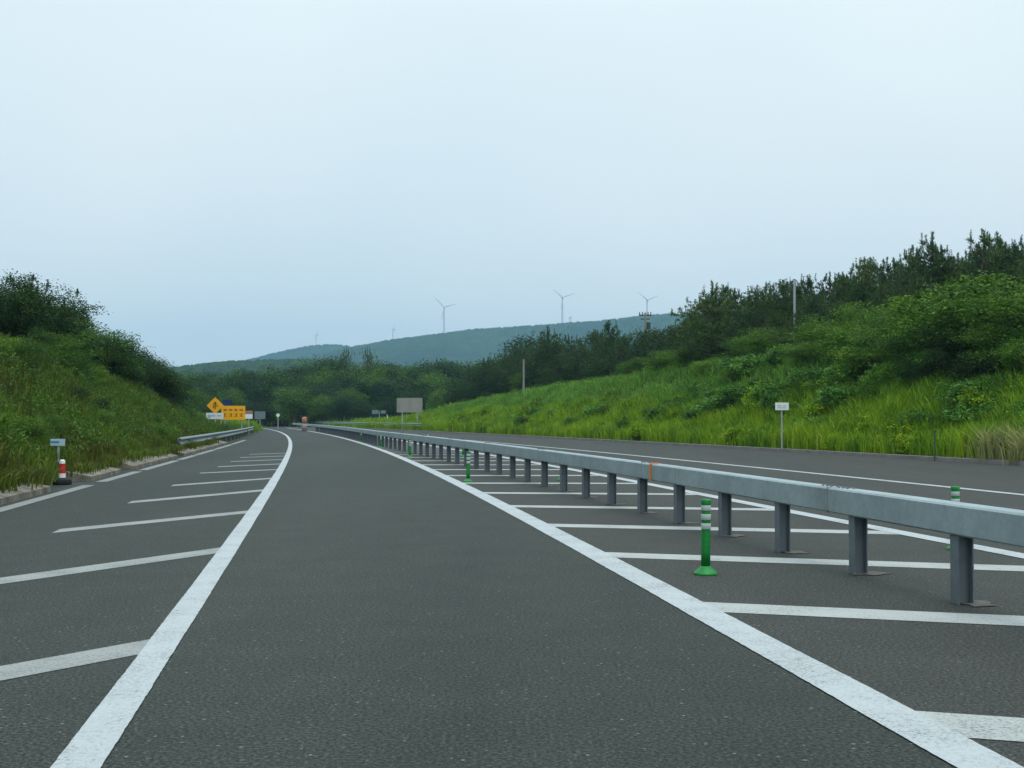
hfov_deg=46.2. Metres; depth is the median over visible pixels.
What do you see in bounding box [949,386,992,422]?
weed clump
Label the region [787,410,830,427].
herb clump
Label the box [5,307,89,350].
broadleaf tree
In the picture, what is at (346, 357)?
pine tree
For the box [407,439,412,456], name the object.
delineator post
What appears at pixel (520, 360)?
pine tree
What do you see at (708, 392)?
herb clump
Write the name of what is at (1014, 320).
shrub
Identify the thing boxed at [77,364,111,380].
herb clump
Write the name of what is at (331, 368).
broadleaf tree
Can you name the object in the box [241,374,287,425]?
broadleaf tree
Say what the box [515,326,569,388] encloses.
pine tree
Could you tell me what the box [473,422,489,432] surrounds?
weed clump
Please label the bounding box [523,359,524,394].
utility pole
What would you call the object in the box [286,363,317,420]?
broadleaf tree
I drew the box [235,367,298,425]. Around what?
broadleaf tree
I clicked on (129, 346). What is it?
broadleaf tree
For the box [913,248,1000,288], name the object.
pine tree
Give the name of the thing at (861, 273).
pine tree
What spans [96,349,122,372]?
broadleaf tree
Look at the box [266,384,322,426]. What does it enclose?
broadleaf tree
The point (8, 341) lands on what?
herb clump
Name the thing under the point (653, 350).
broadleaf tree
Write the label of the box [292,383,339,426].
broadleaf tree
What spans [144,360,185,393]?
broadleaf tree
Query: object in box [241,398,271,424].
broadleaf tree
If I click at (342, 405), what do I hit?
broadleaf tree
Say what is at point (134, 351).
broadleaf tree
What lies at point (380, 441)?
delineator post
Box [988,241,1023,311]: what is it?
pine tree
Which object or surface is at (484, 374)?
tree
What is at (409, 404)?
road sign
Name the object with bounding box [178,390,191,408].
broadleaf tree
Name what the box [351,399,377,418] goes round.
broadleaf tree
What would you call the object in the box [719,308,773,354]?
pine tree
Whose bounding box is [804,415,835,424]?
herb clump
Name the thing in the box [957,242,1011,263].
pine tree
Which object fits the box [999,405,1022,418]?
herb clump
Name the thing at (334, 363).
broadleaf tree
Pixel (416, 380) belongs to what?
broadleaf tree
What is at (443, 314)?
wind turbine
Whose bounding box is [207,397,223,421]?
warning sign
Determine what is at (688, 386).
herb clump
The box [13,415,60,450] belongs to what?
herb clump
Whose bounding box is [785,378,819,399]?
herb clump
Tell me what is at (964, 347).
herb clump
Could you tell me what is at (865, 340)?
shrub
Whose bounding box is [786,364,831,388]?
herb clump
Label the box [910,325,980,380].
shrub
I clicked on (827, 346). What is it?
herb clump
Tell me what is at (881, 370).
herb clump
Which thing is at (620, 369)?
broadleaf tree
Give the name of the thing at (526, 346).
pine tree
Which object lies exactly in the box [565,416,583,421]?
herb clump
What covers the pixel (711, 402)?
herb clump
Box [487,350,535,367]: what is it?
broadleaf tree
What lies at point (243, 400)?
broadleaf tree
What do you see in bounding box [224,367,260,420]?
broadleaf tree
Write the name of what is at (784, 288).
pine tree
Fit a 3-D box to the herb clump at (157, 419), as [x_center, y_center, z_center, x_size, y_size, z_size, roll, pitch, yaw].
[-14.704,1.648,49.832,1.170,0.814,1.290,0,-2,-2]
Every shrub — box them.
[0,336,26,355]
[7,337,64,375]
[37,330,89,362]
[59,349,100,381]
[615,356,648,375]
[641,349,678,370]
[668,346,709,367]
[688,358,717,377]
[720,335,759,360]
[728,326,792,358]
[774,340,828,363]
[783,313,855,349]
[808,318,878,361]
[824,299,893,330]
[824,341,888,366]
[848,322,907,368]
[858,305,906,340]
[872,291,975,352]
[872,331,935,370]
[886,270,1023,348]
[887,354,959,387]
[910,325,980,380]
[944,353,1015,381]
[947,268,1023,343]
[947,320,1022,376]
[986,336,1023,370]
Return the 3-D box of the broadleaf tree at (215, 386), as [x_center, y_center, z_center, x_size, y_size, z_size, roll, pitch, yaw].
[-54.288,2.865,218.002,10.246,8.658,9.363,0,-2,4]
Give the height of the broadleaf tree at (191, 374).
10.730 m
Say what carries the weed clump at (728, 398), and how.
on the ground at (671, 382)
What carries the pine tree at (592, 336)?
on the ground at (671, 382)
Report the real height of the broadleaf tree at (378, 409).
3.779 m
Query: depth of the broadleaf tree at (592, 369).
117.34 m
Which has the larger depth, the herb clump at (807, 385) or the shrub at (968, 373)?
the herb clump at (807, 385)
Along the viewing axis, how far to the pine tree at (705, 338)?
82.79 m
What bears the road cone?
on the road
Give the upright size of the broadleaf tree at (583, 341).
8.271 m
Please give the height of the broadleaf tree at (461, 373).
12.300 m
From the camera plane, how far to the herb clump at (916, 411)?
44.27 m
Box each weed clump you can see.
[443,418,460,431]
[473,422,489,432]
[478,406,490,417]
[513,416,530,426]
[520,406,533,416]
[529,399,541,407]
[562,419,575,426]
[591,422,608,435]
[596,406,610,415]
[600,395,611,401]
[613,417,631,429]
[628,419,652,440]
[671,407,685,419]
[681,408,696,422]
[719,392,740,409]
[721,422,742,445]
[742,380,760,401]
[742,395,767,414]
[744,378,758,388]
[746,425,771,441]
[784,402,800,416]
[804,398,830,420]
[824,427,843,450]
[854,416,874,439]
[856,403,880,420]
[882,415,912,442]
[886,427,908,445]
[894,430,921,454]
[895,411,919,425]
[931,405,956,423]
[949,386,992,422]
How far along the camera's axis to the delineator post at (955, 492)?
12.40 m
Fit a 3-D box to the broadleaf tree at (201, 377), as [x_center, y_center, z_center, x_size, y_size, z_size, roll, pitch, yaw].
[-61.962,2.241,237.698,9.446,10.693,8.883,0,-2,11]
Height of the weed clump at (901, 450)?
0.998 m
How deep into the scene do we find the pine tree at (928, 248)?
65.99 m
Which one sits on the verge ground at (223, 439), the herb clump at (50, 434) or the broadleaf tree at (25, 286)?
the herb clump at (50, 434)
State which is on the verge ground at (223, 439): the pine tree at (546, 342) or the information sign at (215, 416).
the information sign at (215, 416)
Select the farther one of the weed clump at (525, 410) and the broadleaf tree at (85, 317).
the weed clump at (525, 410)
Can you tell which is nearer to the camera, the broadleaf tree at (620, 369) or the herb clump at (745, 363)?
the herb clump at (745, 363)
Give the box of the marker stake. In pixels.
[934,430,935,460]
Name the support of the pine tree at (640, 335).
on the ground at (671, 382)
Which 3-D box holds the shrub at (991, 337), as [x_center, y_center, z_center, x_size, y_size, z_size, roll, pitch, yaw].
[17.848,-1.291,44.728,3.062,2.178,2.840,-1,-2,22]
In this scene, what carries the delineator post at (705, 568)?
on the road
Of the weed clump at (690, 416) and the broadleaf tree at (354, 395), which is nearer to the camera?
the weed clump at (690, 416)
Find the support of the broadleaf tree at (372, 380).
on the ground at (671, 382)
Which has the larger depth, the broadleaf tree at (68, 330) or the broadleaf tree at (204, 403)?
the broadleaf tree at (204, 403)
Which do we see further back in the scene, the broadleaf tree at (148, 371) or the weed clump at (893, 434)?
the broadleaf tree at (148, 371)
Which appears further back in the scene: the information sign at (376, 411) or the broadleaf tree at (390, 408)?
the broadleaf tree at (390, 408)
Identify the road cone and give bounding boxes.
[53,460,71,484]
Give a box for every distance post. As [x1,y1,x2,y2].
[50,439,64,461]
[775,403,788,448]
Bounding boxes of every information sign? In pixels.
[206,413,222,422]
[222,399,231,421]
[245,411,252,434]
[255,411,264,418]
[372,410,385,418]
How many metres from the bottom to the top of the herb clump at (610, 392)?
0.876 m
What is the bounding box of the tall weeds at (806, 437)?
[356,366,1023,459]
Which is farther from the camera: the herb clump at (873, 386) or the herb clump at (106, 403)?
the herb clump at (873, 386)
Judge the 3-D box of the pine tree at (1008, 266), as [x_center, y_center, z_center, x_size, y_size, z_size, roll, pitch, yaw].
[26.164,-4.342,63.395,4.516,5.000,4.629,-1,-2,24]
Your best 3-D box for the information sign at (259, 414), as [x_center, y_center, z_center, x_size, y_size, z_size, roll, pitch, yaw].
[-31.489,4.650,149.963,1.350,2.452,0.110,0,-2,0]
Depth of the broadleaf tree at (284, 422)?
202.72 m
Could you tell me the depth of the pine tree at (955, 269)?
65.54 m
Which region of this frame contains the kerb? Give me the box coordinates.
[350,427,1023,465]
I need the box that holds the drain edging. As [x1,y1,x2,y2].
[0,440,227,504]
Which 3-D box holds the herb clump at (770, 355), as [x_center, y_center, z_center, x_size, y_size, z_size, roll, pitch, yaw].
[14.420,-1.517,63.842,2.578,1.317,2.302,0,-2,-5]
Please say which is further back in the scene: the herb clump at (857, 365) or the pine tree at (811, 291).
the pine tree at (811, 291)
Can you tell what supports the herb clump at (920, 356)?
on the ground at (671, 382)
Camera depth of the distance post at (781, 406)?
49.23 m
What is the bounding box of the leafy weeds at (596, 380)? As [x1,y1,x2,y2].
[374,329,1023,456]
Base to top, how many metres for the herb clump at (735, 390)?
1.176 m
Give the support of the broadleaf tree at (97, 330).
on the ground at (671, 382)
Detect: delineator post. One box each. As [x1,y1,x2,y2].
[379,434,382,447]
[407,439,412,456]
[463,451,472,481]
[693,499,717,575]
[946,486,959,549]
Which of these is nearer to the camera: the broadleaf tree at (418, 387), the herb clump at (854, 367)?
the herb clump at (854, 367)
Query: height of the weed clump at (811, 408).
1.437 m
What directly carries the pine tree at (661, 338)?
on the ground at (671, 382)
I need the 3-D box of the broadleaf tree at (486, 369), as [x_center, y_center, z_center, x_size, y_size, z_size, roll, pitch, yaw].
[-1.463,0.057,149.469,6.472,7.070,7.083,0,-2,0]
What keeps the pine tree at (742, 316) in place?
on the ground at (671, 382)
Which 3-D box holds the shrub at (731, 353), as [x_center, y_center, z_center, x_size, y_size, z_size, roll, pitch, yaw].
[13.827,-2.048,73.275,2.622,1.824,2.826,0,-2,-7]
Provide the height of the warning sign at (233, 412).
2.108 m
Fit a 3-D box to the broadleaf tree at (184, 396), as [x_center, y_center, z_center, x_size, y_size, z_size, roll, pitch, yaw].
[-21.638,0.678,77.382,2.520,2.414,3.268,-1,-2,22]
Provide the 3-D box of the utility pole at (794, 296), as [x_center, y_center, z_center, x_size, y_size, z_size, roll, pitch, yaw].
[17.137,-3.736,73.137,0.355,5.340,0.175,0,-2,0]
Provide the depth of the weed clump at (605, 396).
83.60 m
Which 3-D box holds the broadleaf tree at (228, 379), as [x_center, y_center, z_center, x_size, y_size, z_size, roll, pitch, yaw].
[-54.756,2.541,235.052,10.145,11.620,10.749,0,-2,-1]
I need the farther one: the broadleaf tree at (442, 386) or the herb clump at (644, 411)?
the broadleaf tree at (442, 386)
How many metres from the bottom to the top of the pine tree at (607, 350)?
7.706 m
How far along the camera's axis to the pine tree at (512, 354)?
141.62 m
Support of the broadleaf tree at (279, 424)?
on the ground at (671, 382)
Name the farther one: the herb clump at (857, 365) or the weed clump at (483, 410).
the weed clump at (483, 410)
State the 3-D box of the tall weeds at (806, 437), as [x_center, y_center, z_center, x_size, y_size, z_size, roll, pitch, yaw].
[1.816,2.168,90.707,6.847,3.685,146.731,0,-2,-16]
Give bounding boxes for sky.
[0,0,1023,366]
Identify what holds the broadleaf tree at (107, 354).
on the ground at (671, 382)
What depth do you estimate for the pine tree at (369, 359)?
238.04 m
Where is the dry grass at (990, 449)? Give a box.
[959,417,1023,464]
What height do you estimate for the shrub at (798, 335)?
2.173 m
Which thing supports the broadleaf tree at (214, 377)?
on the ground at (671, 382)
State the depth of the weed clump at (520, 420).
91.84 m
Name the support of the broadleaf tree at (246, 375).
on the ground at (671, 382)
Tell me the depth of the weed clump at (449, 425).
111.45 m
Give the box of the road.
[0,425,1023,767]
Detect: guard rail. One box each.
[177,426,253,444]
[292,423,1023,606]
[307,421,420,426]
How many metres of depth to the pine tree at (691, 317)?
93.39 m
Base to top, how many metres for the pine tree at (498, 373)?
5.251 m
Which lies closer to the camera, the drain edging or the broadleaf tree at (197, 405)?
the drain edging
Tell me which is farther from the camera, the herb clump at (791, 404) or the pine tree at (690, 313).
the pine tree at (690, 313)
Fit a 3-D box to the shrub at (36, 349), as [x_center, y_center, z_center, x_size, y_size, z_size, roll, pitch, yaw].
[-14.451,-0.740,36.145,1.649,1.424,1.529,-1,-2,37]
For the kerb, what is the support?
on the road
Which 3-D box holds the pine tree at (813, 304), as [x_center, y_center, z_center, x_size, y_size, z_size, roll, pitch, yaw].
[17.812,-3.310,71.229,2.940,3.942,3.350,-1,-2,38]
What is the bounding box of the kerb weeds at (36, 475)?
[0,436,219,492]
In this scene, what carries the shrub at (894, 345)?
on the ground at (671, 382)
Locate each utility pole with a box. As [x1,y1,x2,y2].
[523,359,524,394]
[639,312,651,330]
[790,279,795,346]
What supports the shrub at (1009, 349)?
on the ground at (671, 382)
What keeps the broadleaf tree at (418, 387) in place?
on the ground at (671, 382)
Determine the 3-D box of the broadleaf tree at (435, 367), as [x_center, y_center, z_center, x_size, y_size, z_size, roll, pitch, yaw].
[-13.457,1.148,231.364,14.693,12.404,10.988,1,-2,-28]
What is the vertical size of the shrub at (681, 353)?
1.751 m
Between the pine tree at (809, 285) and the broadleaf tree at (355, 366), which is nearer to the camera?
the pine tree at (809, 285)
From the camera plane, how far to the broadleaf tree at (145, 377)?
60.92 m
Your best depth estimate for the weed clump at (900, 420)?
43.88 m
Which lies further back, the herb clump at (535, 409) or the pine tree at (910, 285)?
the herb clump at (535, 409)
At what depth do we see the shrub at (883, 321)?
56.20 m
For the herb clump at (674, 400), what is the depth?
68.82 m
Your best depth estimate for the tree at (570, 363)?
124.75 m
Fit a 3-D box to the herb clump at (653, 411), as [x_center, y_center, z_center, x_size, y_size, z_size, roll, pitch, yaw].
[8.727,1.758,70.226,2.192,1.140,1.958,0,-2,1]
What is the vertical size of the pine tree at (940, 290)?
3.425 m
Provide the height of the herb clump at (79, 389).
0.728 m
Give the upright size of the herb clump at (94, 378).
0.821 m
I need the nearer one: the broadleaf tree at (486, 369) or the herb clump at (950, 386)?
the herb clump at (950, 386)
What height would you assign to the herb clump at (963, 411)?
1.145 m
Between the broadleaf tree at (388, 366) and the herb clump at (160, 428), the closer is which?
the herb clump at (160, 428)
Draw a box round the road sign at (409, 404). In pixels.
[397,398,421,429]
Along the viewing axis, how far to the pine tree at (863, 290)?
69.24 m
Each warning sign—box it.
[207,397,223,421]
[221,406,244,428]
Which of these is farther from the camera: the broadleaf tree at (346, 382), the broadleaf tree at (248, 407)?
the broadleaf tree at (346, 382)
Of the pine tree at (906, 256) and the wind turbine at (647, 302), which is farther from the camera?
the wind turbine at (647, 302)
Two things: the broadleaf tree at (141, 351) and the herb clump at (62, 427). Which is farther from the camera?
the broadleaf tree at (141, 351)
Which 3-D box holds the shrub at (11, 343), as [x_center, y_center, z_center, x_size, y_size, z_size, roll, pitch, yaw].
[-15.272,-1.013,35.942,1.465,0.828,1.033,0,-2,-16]
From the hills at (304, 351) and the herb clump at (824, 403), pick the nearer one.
the herb clump at (824, 403)
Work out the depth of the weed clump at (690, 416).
63.52 m
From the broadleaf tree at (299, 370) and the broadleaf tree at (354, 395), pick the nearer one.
the broadleaf tree at (354, 395)
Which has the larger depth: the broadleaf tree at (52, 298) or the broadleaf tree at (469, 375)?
the broadleaf tree at (469, 375)
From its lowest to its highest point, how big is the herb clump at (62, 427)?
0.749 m
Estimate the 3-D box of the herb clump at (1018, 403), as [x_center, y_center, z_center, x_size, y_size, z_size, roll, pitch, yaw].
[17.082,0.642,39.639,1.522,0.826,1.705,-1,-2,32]
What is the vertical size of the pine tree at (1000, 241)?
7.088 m
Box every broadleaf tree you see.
[0,269,59,339]
[0,287,21,334]
[2,279,86,349]
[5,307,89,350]
[13,308,72,348]
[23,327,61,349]
[53,295,100,356]
[53,300,90,349]
[55,301,108,327]
[62,303,102,335]
[62,317,98,359]
[72,318,110,359]
[75,328,113,363]
[91,335,117,365]
[92,335,139,375]
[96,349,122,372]
[97,329,148,376]
[116,362,157,388]
[118,362,147,381]
[119,342,146,358]
[122,365,149,383]
[133,346,159,364]
[133,351,167,388]
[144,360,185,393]
[145,361,190,397]
[156,377,184,402]
[168,377,204,406]
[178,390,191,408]
[180,370,206,410]
[180,374,207,385]
[183,368,217,411]
[183,378,206,410]
[187,378,234,413]
[187,387,212,412]
[188,372,237,397]
[193,398,211,413]
[202,372,243,387]
[208,368,245,398]
[213,387,245,405]
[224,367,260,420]
[230,369,264,389]
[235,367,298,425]
[237,390,254,406]
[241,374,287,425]
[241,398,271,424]
[245,366,302,425]
[253,386,296,425]
[257,404,284,426]
[258,363,301,425]
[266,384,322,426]
[269,400,297,425]
[278,376,303,425]
[282,360,324,380]
[283,357,328,379]
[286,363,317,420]
[286,379,321,422]
[292,378,335,420]
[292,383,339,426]
[300,377,346,419]
[300,393,335,422]
[301,354,353,417]
[304,366,362,418]
[308,357,357,417]
[321,392,358,421]
[323,367,377,418]
[330,386,369,419]
[331,362,367,418]
[345,373,401,417]
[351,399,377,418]
[354,364,412,416]
[363,360,404,378]
[368,379,395,416]
[370,401,387,417]
[374,373,429,415]
[375,364,419,385]
[377,396,403,417]
[380,390,425,415]
[384,361,429,378]
[388,378,429,412]
[396,376,424,389]
[406,357,464,387]
[409,357,463,390]
[411,360,434,375]
[414,369,456,408]
[414,388,444,410]
[424,387,454,408]
[429,361,476,388]
[430,375,467,393]
[430,379,456,390]
[435,377,462,405]
[448,368,481,402]
[456,359,481,376]
[456,386,475,402]
[465,367,499,397]
[475,358,507,387]
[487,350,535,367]
[489,353,519,389]
[499,334,539,361]
[508,372,529,393]
[518,331,564,367]
[519,377,533,388]
[534,367,564,386]
[556,371,573,383]
[578,329,608,357]
[580,358,611,379]
[594,359,618,376]
[613,360,639,375]
[623,327,665,366]
[645,329,669,361]
[657,347,678,364]
[680,331,708,361]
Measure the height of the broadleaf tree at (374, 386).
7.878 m
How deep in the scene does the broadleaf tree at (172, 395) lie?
69.60 m
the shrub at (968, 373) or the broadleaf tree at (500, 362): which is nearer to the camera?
the shrub at (968, 373)
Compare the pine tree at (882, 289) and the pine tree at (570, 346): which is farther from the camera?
the pine tree at (570, 346)
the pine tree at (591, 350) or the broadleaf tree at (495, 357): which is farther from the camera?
the broadleaf tree at (495, 357)
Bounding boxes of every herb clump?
[0,411,22,439]
[2,337,20,344]
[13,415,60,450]
[35,414,68,436]
[40,429,57,438]
[65,385,90,401]
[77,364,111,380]
[78,368,97,384]
[90,412,115,424]
[92,397,116,410]
[92,408,115,420]
[145,414,170,426]
[149,422,176,440]
[504,412,521,421]
[528,406,547,414]
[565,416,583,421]
[581,401,616,414]
[605,388,616,397]
[640,407,651,419]
[643,405,661,421]
[658,396,692,411]
[658,401,679,418]
[678,382,703,396]
[683,393,735,415]
[688,390,706,398]
[701,388,719,397]
[712,383,753,399]
[715,353,765,375]
[717,368,743,382]
[747,377,797,397]
[756,389,795,412]
[760,344,804,366]
[766,401,782,409]
[777,399,798,413]
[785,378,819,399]
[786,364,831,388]
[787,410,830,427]
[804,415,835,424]
[805,397,839,408]
[814,362,863,388]
[815,326,876,347]
[816,383,867,407]
[819,339,839,353]
[834,361,880,375]
[845,357,868,378]
[851,364,869,380]
[852,376,892,398]
[858,366,892,383]
[866,360,907,382]
[882,318,917,340]
[902,349,946,373]
[904,407,936,425]
[908,410,935,425]
[930,341,988,363]
[933,378,993,403]
[935,378,996,405]
[941,394,1008,425]
[981,373,1023,391]
[995,344,1023,369]
[996,326,1023,350]
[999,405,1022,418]
[1006,398,1023,408]
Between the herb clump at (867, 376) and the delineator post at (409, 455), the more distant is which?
the herb clump at (867, 376)
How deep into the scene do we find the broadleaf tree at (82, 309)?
54.56 m
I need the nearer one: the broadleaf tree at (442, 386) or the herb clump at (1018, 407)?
the herb clump at (1018, 407)
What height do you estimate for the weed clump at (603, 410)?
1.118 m
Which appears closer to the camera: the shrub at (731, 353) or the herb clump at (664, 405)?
the herb clump at (664, 405)
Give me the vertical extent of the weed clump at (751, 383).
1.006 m
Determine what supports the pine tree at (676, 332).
on the ground at (671, 382)
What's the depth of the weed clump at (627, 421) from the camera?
71.86 m
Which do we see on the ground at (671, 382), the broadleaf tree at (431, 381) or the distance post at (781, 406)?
the broadleaf tree at (431, 381)
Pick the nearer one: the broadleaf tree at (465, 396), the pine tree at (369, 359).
the broadleaf tree at (465, 396)
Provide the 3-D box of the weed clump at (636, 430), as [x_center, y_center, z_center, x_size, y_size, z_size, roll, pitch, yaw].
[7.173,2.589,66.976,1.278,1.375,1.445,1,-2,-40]
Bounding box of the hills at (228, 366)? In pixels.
[165,358,417,417]
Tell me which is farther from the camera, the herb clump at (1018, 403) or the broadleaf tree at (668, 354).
the broadleaf tree at (668, 354)
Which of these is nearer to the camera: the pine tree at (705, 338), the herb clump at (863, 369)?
the herb clump at (863, 369)
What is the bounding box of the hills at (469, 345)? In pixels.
[295,313,686,366]
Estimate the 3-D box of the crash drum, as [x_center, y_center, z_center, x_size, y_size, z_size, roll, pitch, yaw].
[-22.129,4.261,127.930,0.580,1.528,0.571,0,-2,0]
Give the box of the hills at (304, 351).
[244,344,350,360]
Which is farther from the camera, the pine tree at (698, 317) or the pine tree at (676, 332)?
the pine tree at (676, 332)
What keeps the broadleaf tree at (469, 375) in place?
on the ground at (671, 382)
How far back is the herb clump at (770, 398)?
56.76 m
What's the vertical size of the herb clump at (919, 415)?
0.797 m
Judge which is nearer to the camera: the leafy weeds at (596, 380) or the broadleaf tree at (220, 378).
the leafy weeds at (596, 380)
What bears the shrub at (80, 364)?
on the ground at (671, 382)
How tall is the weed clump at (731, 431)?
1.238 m
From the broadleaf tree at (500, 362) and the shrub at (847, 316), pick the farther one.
the broadleaf tree at (500, 362)
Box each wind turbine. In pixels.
[435,298,454,332]
[553,289,573,322]
[638,292,656,314]
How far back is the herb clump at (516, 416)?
98.00 m
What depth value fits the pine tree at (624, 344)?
115.08 m
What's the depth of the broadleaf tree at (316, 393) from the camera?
219.00 m
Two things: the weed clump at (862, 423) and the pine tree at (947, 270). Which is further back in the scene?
the pine tree at (947, 270)
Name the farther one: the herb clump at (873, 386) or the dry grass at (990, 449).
the herb clump at (873, 386)
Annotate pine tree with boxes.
[335,346,359,370]
[355,346,382,407]
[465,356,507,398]
[478,365,509,395]
[488,371,511,396]
[491,355,540,392]
[492,341,522,393]
[499,347,539,389]
[510,340,540,384]
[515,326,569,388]
[519,338,554,387]
[534,339,571,385]
[541,334,587,372]
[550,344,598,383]
[565,328,615,380]
[565,337,592,378]
[579,319,630,373]
[580,336,629,372]
[598,333,638,375]
[615,328,661,372]
[617,340,654,370]
[638,330,660,368]
[642,325,674,358]
[660,323,682,360]
[662,343,686,363]
[663,318,689,351]
[667,311,700,357]
[668,280,758,359]
[673,309,728,360]
[675,294,718,360]
[675,298,717,346]
[675,302,700,340]
[692,283,733,351]
[705,328,734,356]
[714,288,785,353]
[716,287,752,329]
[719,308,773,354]
[720,284,803,355]
[732,279,830,332]
[739,278,813,346]
[755,310,792,349]
[766,311,820,347]
[790,271,855,339]
[790,274,822,346]
[791,296,831,346]
[792,285,820,322]
[797,279,835,302]
[798,272,875,324]
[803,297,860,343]
[819,256,887,311]
[832,256,897,311]
[832,280,885,325]
[840,256,914,321]
[855,271,934,317]
[861,281,904,330]
[878,260,907,286]
[883,248,931,294]
[887,229,974,307]
[892,260,931,294]
[901,242,984,306]
[901,273,942,319]
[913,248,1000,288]
[914,255,970,308]
[918,283,952,311]
[937,228,1006,294]
[946,247,999,295]
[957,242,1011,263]
[968,231,1011,270]
[972,235,1023,293]
[978,256,1023,297]
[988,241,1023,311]
[991,255,1023,292]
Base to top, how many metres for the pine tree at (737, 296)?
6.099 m
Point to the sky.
(236, 180)
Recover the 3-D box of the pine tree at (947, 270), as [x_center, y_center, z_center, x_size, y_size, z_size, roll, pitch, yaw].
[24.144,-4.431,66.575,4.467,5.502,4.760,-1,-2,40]
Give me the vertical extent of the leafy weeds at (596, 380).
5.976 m
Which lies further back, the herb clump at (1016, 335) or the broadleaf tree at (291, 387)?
the broadleaf tree at (291, 387)
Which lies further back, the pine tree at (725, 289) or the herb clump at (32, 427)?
the pine tree at (725, 289)
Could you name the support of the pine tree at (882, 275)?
on the ground at (671, 382)
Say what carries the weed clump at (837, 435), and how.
on the ground at (671, 382)
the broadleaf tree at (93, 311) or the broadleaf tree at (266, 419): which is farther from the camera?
the broadleaf tree at (266, 419)
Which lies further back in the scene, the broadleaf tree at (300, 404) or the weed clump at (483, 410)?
the broadleaf tree at (300, 404)
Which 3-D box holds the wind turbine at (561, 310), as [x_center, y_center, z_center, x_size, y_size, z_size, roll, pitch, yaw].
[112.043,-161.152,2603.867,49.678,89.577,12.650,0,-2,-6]
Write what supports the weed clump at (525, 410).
on the ground at (671, 382)
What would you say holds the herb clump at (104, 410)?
on the verge ground at (223, 439)
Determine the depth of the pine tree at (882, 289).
66.03 m
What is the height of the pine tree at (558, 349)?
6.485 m
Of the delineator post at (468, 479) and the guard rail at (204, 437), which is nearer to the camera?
the delineator post at (468, 479)
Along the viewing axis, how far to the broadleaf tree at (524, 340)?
146.47 m
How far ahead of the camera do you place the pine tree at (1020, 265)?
58.90 m
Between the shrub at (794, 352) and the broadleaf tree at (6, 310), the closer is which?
the broadleaf tree at (6, 310)
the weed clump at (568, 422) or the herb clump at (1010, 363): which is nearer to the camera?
the herb clump at (1010, 363)
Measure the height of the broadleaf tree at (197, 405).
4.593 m
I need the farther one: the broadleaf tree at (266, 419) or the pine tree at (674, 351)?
the broadleaf tree at (266, 419)
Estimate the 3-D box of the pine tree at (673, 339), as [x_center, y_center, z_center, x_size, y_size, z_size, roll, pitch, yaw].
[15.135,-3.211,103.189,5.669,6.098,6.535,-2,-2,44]
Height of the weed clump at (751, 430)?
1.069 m
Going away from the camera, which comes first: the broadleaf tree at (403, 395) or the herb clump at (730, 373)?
the herb clump at (730, 373)
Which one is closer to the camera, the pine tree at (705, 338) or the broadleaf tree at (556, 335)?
the pine tree at (705, 338)
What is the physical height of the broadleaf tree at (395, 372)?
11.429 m
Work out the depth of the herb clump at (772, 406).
56.58 m
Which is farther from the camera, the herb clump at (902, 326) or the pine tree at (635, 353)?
the pine tree at (635, 353)
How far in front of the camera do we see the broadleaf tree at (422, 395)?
200.00 m
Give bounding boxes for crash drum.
[302,417,306,430]
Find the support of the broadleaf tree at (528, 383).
on the ground at (671, 382)
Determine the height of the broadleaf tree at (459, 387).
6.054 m
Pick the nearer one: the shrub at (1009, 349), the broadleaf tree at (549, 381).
the shrub at (1009, 349)
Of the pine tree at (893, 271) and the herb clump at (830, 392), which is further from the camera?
the pine tree at (893, 271)
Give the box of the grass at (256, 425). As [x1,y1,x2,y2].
[197,403,451,432]
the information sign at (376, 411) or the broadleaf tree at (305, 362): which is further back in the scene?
the broadleaf tree at (305, 362)
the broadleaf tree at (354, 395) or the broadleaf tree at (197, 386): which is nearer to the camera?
the broadleaf tree at (354, 395)
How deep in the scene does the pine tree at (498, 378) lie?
143.25 m
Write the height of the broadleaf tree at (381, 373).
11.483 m
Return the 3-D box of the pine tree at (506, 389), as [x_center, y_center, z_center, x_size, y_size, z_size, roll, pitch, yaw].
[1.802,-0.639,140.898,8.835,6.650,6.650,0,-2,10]
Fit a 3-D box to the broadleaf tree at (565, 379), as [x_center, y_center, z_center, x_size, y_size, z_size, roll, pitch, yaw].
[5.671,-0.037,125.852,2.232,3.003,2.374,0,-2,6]
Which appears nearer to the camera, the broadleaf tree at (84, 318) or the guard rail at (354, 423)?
the broadleaf tree at (84, 318)
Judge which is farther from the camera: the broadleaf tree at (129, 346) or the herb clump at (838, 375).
the broadleaf tree at (129, 346)
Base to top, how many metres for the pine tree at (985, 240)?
6.644 m
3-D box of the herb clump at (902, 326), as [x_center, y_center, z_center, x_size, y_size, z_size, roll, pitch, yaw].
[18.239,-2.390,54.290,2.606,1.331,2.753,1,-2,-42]
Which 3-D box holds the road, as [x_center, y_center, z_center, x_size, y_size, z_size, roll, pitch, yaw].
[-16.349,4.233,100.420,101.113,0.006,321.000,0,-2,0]
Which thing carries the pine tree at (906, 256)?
on the ground at (671, 382)
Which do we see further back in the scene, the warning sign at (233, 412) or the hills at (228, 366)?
the hills at (228, 366)
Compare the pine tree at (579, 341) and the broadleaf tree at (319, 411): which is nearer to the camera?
the pine tree at (579, 341)
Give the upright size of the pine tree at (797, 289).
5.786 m

